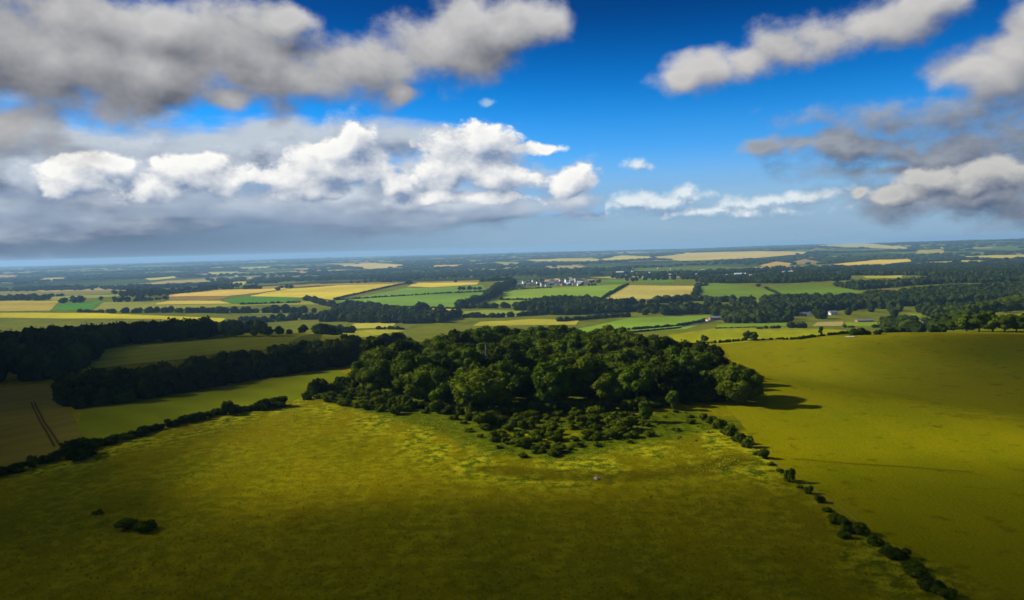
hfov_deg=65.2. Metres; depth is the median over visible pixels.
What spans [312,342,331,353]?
broadleaf tree
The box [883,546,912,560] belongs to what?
bush
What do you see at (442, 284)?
crop field
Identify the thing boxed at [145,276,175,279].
crop field
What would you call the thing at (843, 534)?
bush
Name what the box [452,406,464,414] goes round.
bush
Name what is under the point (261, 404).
bush
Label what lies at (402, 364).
broadleaf tree
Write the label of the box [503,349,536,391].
broadleaf tree
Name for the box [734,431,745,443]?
bush
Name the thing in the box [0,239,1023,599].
ground
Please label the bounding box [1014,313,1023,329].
broadleaf tree
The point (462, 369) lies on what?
broadleaf tree
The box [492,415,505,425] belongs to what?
bush
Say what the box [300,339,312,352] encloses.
broadleaf tree
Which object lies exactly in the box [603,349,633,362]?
broadleaf tree
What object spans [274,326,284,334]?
broadleaf tree
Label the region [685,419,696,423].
bush
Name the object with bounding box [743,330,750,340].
broadleaf tree
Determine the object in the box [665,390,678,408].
tree
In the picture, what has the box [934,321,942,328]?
broadleaf tree
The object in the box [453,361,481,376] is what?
broadleaf tree
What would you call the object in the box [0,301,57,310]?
crop field
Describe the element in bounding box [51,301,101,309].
grass field
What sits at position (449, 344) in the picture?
broadleaf tree
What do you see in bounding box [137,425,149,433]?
bush
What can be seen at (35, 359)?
distant trees
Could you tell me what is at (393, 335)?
broadleaf tree
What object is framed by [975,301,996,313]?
broadleaf tree
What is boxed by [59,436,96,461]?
bush
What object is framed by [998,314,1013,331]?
broadleaf tree
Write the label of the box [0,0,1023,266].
sky
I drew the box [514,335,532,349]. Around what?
broadleaf tree
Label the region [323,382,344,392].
bush
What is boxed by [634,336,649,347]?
broadleaf tree
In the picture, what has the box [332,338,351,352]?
broadleaf tree
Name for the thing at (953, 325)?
broadleaf tree
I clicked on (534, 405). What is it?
bush
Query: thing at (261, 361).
broadleaf tree
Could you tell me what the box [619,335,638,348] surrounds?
broadleaf tree
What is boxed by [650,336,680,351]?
broadleaf tree
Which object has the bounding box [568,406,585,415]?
bush
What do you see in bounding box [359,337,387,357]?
broadleaf tree
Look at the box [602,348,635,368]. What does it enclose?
broadleaf tree
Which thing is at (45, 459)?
bush
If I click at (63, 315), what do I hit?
crop field
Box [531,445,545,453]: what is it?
bush
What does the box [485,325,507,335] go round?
broadleaf tree
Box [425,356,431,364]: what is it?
broadleaf tree
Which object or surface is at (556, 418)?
bush
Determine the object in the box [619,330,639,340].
broadleaf tree
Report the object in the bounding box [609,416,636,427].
bush
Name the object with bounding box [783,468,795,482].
bush
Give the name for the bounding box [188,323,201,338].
plantation tree
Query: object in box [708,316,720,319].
barn
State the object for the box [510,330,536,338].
broadleaf tree
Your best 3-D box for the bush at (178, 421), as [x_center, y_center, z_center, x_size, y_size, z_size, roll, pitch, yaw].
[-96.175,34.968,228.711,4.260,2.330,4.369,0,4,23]
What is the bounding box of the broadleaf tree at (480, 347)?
[476,341,488,367]
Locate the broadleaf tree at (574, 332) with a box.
[565,329,585,336]
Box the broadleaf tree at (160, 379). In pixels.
[137,364,170,396]
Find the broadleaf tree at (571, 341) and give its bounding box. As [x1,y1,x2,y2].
[551,333,581,352]
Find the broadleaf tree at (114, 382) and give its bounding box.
[103,367,137,402]
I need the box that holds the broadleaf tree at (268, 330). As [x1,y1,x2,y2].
[262,326,274,334]
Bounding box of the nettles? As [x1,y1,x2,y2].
[415,408,714,456]
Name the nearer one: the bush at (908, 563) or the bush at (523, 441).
the bush at (908, 563)
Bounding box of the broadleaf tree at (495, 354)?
[483,341,519,367]
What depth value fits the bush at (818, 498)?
146.47 m
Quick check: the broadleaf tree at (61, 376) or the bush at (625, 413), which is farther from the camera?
the broadleaf tree at (61, 376)
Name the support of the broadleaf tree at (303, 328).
on the ground at (134, 489)
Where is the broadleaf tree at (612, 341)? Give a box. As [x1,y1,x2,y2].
[597,336,616,343]
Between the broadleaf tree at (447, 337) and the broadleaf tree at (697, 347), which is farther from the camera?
the broadleaf tree at (447, 337)
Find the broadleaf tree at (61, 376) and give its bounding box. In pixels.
[50,371,68,401]
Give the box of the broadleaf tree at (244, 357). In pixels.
[230,349,252,366]
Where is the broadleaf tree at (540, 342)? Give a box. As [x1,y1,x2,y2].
[531,336,556,348]
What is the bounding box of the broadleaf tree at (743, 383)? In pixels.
[720,367,764,403]
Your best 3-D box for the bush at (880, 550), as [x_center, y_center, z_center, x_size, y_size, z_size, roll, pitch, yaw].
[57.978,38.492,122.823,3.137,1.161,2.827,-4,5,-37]
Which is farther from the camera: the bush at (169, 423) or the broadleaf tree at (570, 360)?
the broadleaf tree at (570, 360)
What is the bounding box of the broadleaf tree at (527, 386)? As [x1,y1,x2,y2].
[510,365,529,396]
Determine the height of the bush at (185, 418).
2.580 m
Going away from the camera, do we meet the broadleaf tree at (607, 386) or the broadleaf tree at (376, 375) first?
the broadleaf tree at (607, 386)
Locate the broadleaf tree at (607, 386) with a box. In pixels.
[590,372,625,400]
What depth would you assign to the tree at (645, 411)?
216.51 m
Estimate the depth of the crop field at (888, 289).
1517.22 m
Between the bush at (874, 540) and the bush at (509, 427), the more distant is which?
the bush at (509, 427)
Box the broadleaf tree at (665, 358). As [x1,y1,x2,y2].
[660,355,669,361]
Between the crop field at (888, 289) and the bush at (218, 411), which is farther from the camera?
the crop field at (888, 289)
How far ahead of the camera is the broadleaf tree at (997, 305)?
875.67 m
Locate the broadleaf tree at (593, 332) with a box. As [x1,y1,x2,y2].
[586,329,606,335]
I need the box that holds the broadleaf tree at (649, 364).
[634,358,663,395]
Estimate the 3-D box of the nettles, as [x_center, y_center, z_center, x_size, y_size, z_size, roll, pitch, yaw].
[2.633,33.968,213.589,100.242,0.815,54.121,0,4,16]
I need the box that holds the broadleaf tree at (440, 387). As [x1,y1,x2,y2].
[428,370,451,400]
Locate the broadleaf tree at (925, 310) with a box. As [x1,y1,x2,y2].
[920,306,930,316]
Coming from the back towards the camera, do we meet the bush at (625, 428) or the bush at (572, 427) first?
the bush at (572, 427)
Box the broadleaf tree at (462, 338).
[450,331,477,345]
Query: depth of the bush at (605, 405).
232.62 m
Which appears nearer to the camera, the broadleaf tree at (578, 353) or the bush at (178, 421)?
the bush at (178, 421)
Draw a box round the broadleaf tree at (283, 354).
[268,344,296,371]
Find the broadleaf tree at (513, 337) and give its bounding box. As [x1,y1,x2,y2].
[501,335,517,340]
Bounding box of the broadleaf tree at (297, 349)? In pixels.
[286,341,308,362]
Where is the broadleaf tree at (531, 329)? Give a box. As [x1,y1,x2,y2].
[527,326,534,332]
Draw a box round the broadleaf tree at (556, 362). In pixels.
[529,358,574,400]
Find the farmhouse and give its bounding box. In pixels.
[798,312,806,315]
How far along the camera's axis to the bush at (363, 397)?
257.24 m
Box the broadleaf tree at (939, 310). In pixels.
[935,305,943,313]
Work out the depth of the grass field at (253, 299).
1684.19 m
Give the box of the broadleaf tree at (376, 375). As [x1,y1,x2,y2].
[355,358,393,389]
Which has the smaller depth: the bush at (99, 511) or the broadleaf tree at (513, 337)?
the bush at (99, 511)
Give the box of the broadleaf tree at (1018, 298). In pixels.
[1006,294,1023,304]
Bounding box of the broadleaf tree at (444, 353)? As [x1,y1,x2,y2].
[440,347,469,357]
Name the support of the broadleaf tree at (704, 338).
on the grass field at (717, 335)
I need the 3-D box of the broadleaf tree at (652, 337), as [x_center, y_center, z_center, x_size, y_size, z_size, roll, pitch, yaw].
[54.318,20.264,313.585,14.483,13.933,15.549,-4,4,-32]
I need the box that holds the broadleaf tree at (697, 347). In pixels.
[680,343,704,362]
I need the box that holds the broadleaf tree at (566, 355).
[546,352,577,359]
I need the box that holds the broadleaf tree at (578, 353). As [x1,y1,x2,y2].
[566,348,586,357]
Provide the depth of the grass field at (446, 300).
1588.39 m
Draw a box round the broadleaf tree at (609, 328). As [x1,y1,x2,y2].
[594,324,617,333]
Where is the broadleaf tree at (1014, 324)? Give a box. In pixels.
[1009,314,1021,331]
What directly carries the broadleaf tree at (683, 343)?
on the ground at (134, 489)
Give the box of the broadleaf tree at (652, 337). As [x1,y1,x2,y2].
[632,334,660,343]
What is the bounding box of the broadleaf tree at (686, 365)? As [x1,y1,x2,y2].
[678,351,699,383]
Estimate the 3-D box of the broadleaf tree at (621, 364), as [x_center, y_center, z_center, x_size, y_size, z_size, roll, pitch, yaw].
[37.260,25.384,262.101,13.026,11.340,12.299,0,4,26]
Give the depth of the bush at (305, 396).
264.59 m
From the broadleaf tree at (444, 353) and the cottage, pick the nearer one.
the broadleaf tree at (444, 353)
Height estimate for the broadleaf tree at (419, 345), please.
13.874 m
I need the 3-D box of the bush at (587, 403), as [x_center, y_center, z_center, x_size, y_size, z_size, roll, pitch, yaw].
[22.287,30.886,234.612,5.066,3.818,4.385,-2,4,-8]
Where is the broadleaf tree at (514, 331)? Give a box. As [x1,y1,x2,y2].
[508,328,520,335]
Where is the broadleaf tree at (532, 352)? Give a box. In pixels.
[524,347,546,358]
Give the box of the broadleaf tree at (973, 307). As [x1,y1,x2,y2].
[965,304,979,312]
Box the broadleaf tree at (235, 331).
[227,326,240,336]
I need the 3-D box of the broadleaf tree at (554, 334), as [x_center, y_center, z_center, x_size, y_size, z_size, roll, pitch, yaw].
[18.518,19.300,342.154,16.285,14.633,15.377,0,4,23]
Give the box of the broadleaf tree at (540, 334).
[529,330,547,341]
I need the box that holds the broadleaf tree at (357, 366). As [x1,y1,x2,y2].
[347,360,369,384]
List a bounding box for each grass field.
[48,294,119,299]
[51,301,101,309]
[77,367,345,438]
[87,332,313,368]
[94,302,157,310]
[131,301,315,308]
[224,297,302,302]
[320,329,405,340]
[335,292,482,306]
[361,285,485,297]
[463,310,528,316]
[488,300,527,305]
[495,284,621,298]
[577,315,709,331]
[601,280,625,282]
[637,280,674,281]
[668,327,846,344]
[699,283,774,301]
[717,323,786,326]
[769,285,861,294]
[845,322,879,325]
[906,313,922,317]
[997,312,1023,316]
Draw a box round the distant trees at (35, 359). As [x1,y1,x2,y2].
[0,238,1023,408]
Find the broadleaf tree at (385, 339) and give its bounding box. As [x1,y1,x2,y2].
[377,333,393,344]
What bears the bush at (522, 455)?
on the ground at (134, 489)
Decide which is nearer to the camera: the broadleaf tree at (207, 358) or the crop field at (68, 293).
the broadleaf tree at (207, 358)
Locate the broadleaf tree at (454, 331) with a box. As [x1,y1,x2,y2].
[442,329,459,340]
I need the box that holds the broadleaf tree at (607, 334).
[596,331,612,337]
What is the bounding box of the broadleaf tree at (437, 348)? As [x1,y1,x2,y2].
[422,340,446,360]
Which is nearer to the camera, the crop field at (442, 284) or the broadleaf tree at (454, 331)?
the broadleaf tree at (454, 331)
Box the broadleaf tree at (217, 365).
[206,357,228,375]
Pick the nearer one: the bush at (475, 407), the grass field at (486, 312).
the bush at (475, 407)
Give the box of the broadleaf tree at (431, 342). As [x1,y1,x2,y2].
[422,338,440,347]
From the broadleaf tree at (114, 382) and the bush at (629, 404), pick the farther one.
the broadleaf tree at (114, 382)
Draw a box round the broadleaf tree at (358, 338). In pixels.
[352,334,364,342]
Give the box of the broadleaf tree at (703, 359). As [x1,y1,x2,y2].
[691,351,714,388]
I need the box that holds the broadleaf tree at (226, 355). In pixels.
[215,350,237,360]
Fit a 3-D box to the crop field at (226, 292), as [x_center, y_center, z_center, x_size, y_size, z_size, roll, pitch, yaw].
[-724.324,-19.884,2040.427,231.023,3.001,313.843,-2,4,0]
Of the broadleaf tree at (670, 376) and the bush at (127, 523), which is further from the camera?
the broadleaf tree at (670, 376)
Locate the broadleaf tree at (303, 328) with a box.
[297,324,308,333]
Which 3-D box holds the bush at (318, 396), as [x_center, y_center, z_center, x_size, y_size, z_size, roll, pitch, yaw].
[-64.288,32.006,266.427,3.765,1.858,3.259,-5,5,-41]
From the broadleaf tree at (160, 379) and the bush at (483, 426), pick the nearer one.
the bush at (483, 426)
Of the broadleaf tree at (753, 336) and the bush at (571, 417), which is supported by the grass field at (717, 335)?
the broadleaf tree at (753, 336)
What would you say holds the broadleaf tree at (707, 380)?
on the ground at (134, 489)
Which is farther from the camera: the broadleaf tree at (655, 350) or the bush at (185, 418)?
the broadleaf tree at (655, 350)
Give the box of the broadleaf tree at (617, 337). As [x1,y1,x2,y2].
[609,333,629,343]
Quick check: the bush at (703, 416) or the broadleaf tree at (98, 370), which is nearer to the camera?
the bush at (703, 416)
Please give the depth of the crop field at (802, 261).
4314.26 m
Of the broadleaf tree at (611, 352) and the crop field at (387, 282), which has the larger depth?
the crop field at (387, 282)
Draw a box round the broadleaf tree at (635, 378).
[617,362,652,397]
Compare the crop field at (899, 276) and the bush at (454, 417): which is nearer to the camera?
the bush at (454, 417)
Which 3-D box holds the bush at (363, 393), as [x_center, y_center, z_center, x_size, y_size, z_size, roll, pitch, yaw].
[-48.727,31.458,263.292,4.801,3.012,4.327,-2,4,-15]
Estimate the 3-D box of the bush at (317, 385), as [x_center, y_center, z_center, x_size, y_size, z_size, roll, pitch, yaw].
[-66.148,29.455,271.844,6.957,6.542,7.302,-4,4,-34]
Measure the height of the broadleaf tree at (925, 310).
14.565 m
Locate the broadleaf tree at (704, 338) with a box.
[701,335,708,340]
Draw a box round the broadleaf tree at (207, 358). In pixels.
[197,355,216,363]
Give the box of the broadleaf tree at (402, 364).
[389,350,427,395]
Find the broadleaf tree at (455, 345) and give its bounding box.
[451,343,476,350]
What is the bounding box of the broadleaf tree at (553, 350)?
[537,343,568,355]
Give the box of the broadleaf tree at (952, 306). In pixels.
[942,304,962,309]
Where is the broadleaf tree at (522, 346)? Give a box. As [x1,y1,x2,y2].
[498,340,525,351]
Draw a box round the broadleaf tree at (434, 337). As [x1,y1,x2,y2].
[424,335,441,342]
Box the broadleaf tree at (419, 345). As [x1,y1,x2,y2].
[405,339,424,352]
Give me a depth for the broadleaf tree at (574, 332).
320.77 m
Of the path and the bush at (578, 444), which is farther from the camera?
the bush at (578, 444)
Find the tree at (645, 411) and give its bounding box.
[638,400,652,419]
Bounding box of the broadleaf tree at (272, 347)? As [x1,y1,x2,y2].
[264,344,277,357]
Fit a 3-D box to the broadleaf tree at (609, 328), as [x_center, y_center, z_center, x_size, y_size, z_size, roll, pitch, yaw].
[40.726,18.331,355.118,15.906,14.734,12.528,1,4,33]
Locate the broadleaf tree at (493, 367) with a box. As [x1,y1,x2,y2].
[482,363,497,370]
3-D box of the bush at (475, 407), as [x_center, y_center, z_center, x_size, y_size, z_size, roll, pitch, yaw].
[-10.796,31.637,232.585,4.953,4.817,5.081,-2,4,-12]
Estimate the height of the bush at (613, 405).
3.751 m
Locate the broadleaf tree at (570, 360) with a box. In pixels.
[563,356,575,394]
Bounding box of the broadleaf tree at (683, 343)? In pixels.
[674,339,708,349]
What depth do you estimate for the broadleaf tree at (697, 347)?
281.26 m
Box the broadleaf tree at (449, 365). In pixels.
[432,357,461,395]
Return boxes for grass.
[187,400,754,473]
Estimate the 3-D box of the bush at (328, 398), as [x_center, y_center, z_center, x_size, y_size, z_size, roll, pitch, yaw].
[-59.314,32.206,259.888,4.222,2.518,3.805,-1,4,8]
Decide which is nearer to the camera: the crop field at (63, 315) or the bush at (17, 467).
the bush at (17, 467)
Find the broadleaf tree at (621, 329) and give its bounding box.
[617,326,626,333]
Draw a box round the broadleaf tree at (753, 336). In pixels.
[748,331,758,340]
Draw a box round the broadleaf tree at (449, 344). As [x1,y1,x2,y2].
[431,340,454,348]
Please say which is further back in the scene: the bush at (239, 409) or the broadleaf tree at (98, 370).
the broadleaf tree at (98, 370)
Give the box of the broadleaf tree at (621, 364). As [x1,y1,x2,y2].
[606,361,630,370]
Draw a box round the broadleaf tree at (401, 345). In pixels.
[392,339,422,352]
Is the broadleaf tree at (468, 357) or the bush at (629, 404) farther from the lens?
the broadleaf tree at (468, 357)
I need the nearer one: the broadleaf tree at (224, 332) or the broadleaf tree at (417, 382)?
the broadleaf tree at (417, 382)
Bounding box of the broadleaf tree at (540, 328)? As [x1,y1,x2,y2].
[534,325,552,332]
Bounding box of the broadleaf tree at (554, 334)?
[546,329,564,339]
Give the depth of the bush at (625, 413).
222.85 m
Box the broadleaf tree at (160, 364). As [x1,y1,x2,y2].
[157,360,171,368]
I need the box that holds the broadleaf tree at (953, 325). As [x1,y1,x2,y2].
[945,320,960,330]
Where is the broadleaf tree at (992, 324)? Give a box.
[981,310,1003,331]
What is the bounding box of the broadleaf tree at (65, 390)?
[54,371,86,400]
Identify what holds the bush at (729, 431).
on the ground at (134, 489)
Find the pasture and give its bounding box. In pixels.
[724,333,1023,597]
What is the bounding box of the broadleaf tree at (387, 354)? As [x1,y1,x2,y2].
[363,348,398,384]
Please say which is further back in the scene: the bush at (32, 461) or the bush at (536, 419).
the bush at (536, 419)
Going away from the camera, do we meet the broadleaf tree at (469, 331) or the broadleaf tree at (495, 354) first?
the broadleaf tree at (495, 354)
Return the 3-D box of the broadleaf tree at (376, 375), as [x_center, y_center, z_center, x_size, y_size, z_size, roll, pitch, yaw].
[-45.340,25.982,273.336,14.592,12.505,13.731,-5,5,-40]
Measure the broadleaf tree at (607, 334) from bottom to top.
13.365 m
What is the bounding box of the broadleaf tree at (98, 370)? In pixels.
[84,367,107,375]
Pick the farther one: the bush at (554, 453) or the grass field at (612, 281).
the grass field at (612, 281)
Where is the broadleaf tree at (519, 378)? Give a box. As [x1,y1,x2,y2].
[496,359,532,401]
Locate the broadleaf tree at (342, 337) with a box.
[339,333,355,341]
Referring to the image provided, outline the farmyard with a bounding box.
[813,321,843,325]
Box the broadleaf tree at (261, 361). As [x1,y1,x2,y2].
[250,350,274,371]
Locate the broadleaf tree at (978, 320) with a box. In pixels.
[968,312,990,331]
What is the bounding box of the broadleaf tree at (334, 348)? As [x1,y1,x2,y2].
[324,340,349,358]
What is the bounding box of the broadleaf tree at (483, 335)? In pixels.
[471,328,501,343]
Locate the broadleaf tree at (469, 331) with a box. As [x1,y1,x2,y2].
[462,328,473,335]
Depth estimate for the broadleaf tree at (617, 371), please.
248.87 m
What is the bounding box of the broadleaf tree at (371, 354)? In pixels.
[359,345,398,363]
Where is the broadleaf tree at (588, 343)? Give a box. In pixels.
[577,334,601,353]
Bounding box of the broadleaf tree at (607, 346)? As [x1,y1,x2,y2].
[594,338,622,355]
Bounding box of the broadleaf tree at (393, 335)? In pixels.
[381,332,398,341]
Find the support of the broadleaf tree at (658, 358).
on the ground at (134, 489)
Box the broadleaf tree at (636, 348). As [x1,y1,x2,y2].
[630,346,641,351]
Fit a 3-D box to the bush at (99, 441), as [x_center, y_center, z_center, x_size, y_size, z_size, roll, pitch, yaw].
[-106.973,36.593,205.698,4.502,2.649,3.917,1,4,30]
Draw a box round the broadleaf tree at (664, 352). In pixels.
[660,347,669,355]
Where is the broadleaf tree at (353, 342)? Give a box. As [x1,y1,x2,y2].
[348,338,360,349]
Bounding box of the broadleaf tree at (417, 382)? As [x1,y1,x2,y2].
[403,362,450,399]
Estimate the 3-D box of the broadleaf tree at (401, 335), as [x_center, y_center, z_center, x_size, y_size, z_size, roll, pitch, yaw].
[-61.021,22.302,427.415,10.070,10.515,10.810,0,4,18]
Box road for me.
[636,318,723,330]
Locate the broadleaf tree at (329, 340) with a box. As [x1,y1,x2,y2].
[311,338,333,344]
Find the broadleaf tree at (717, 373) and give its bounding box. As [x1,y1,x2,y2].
[711,362,755,394]
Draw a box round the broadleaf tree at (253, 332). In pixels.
[249,329,258,335]
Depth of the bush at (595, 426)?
207.77 m
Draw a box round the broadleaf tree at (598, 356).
[585,352,604,363]
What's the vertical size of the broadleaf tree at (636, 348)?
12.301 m
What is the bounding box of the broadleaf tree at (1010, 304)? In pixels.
[995,296,1019,312]
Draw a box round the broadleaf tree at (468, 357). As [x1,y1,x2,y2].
[448,347,481,367]
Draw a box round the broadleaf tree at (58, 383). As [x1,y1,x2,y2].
[52,380,66,395]
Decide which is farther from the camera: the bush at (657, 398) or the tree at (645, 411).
the bush at (657, 398)
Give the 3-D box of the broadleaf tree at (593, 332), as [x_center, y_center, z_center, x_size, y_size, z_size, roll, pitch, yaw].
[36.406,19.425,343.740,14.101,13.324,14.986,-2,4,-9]
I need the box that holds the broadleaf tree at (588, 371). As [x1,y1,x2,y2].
[565,354,610,397]
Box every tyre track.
[30,402,54,446]
[34,401,59,445]
[794,458,968,471]
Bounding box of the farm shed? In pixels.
[855,319,873,321]
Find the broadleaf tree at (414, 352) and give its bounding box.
[407,349,423,360]
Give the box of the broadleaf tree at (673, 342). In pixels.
[649,337,677,347]
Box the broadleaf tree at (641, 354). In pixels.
[631,350,655,362]
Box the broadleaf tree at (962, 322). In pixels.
[957,314,976,331]
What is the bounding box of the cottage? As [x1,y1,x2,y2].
[829,310,837,314]
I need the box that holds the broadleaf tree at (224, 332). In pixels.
[221,328,228,335]
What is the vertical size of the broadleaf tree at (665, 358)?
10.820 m
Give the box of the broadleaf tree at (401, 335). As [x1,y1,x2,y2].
[395,332,405,339]
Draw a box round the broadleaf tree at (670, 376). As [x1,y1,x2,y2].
[651,360,694,396]
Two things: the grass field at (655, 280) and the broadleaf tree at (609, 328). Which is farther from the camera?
the grass field at (655, 280)
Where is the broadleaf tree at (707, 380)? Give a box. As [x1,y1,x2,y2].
[695,370,715,391]
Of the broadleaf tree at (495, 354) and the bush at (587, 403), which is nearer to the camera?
the bush at (587, 403)
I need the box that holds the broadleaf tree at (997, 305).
[986,300,1004,311]
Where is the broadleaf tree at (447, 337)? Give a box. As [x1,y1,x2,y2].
[443,333,455,342]
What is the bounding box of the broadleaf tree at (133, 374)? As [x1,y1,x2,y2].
[119,366,141,380]
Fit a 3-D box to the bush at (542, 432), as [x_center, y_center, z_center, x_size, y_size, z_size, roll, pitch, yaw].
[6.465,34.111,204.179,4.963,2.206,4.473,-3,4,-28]
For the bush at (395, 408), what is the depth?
236.38 m
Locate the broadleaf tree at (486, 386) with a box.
[447,366,514,408]
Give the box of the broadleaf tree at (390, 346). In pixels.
[387,338,405,348]
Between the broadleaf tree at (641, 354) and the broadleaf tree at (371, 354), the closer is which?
the broadleaf tree at (641, 354)
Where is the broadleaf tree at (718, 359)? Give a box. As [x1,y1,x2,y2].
[704,344,731,384]
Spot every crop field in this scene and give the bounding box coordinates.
[0,275,16,277]
[0,290,125,295]
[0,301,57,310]
[0,313,224,321]
[0,384,83,466]
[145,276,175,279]
[156,301,230,304]
[169,288,287,295]
[169,296,227,299]
[209,272,236,273]
[240,266,269,268]
[252,283,401,299]
[262,284,320,288]
[319,280,478,285]
[343,263,402,268]
[350,322,394,327]
[409,282,477,286]
[473,319,578,325]
[494,262,517,264]
[530,258,598,260]
[601,256,651,259]
[605,285,693,298]
[657,254,678,258]
[666,251,805,260]
[760,261,790,266]
[794,259,817,264]
[820,243,907,248]
[836,259,910,264]
[863,275,901,277]
[877,288,898,290]
[916,249,943,253]
[966,255,1023,258]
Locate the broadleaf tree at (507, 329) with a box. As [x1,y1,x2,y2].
[500,325,511,331]
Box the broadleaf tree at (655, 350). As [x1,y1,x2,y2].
[639,344,663,355]
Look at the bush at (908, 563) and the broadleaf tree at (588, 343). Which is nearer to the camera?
the bush at (908, 563)
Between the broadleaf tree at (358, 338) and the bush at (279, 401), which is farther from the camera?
the broadleaf tree at (358, 338)
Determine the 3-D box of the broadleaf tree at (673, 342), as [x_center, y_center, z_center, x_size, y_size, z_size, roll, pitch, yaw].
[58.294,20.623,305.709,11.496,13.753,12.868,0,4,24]
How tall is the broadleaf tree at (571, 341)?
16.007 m
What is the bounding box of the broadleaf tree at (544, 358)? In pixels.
[537,353,564,363]
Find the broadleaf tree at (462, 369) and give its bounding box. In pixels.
[456,366,471,376]
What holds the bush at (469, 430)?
on the ground at (134, 489)
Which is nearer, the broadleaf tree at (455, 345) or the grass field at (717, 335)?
the broadleaf tree at (455, 345)
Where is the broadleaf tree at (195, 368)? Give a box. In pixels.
[177,355,208,390]
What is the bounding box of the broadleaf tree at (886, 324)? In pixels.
[882,321,894,327]
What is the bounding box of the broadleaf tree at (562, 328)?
[548,324,569,334]
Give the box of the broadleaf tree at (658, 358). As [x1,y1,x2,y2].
[646,356,665,365]
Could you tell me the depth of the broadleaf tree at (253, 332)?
543.18 m
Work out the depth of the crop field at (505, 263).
6286.88 m
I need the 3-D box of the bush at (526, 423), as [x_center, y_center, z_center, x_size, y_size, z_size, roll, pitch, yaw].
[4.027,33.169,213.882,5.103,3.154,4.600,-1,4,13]
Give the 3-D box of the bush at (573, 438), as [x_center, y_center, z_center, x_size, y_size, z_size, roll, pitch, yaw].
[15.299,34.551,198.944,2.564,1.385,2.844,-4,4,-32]
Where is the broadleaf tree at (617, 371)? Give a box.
[611,367,624,398]
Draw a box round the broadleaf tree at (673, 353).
[666,345,680,360]
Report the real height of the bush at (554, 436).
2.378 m
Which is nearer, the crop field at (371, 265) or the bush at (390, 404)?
the bush at (390, 404)
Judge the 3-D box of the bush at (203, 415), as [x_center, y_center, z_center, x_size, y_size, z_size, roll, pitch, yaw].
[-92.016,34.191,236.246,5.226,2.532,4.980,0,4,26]
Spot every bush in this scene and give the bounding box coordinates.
[0,466,7,475]
[5,461,26,472]
[25,455,40,466]
[38,455,53,464]
[46,450,61,460]
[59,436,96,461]
[89,437,103,445]
[91,509,103,514]
[103,436,116,445]
[109,433,124,440]
[113,517,138,528]
[121,430,135,439]
[132,519,157,532]
[134,429,148,436]
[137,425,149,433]
[148,425,156,431]
[151,423,165,429]
[164,419,175,427]
[174,418,181,425]
[178,414,189,423]
[188,413,201,421]
[198,411,210,419]
[207,411,215,416]
[211,408,224,414]
[220,400,235,414]
[234,404,245,412]
[246,405,253,410]
[253,398,269,410]
[267,396,287,407]
[301,393,311,399]
[307,377,327,394]
[312,393,321,398]
[321,391,336,397]
[322,395,333,402]
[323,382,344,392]
[333,376,343,382]
[333,398,348,402]
[337,399,351,405]
[339,376,351,384]
[339,391,352,398]
[342,381,359,388]
[348,387,359,392]
[353,389,364,395]
[353,400,366,407]
[356,396,369,400]
[357,391,370,397]
[360,402,372,409]
[369,396,387,403]
[370,390,381,396]
[372,401,382,408]
[375,405,387,411]
[381,391,396,397]
[384,396,397,404]
[386,400,393,408]
[388,403,404,413]
[396,394,411,404]
[400,402,412,411]
[407,398,417,408]
[415,401,428,408]
[428,399,443,412]
[440,405,455,413]
[448,414,458,419]
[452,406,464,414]
[464,411,477,420]
[464,428,473,432]
[466,401,483,412]
[472,411,494,424]
[478,423,490,429]
[485,408,502,415]
[488,429,507,441]
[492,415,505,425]
[494,430,506,433]
[501,423,514,430]
[501,437,510,444]
[506,415,522,426]
[508,436,535,447]
[510,412,527,418]
[513,432,524,437]
[517,418,534,429]
[517,452,527,457]
[519,409,538,416]
[526,400,542,412]
[527,416,539,423]
[527,429,546,436]
[530,435,542,441]
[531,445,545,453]
[535,441,549,447]
[538,413,551,419]
[541,422,558,430]
[543,402,558,414]
[545,431,563,440]
[546,450,560,456]
[549,416,559,421]
[549,445,566,451]
[551,410,563,415]
[556,402,570,412]
[565,414,574,419]
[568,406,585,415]
[568,424,579,429]
[569,403,581,409]
[569,435,579,440]
[569,442,583,447]
[575,415,594,426]
[580,399,594,409]
[581,429,602,439]
[586,404,604,414]
[587,414,601,423]
[588,422,602,430]
[593,399,608,411]
[601,411,622,423]
[601,429,624,438]
[602,400,618,410]
[608,425,632,431]
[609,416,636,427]
[617,399,634,409]
[618,411,627,416]
[622,430,638,437]
[634,395,646,410]
[638,420,650,425]
[643,430,655,435]
[649,400,661,407]
[652,395,667,406]
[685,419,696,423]
[699,413,707,419]
[706,415,717,424]
[711,418,727,428]
[718,396,727,400]
[722,423,736,436]
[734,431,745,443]
[741,436,754,447]
[757,448,769,458]
[775,468,784,472]
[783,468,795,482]
[804,485,813,493]
[814,494,825,502]
[821,507,834,512]
[827,512,839,518]
[829,514,844,524]
[837,531,851,537]
[839,516,854,532]
[852,521,870,534]
[866,534,884,546]
[877,545,892,552]
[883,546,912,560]
[900,560,924,568]
[904,567,930,577]
[915,576,947,591]
[930,584,957,599]
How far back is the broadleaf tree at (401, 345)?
302.38 m
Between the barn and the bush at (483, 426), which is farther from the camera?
the barn
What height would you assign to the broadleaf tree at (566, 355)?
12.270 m
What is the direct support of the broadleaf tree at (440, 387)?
on the ground at (134, 489)
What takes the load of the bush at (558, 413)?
on the ground at (134, 489)
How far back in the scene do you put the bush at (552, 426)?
210.57 m
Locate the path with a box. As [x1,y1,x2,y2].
[750,446,858,522]

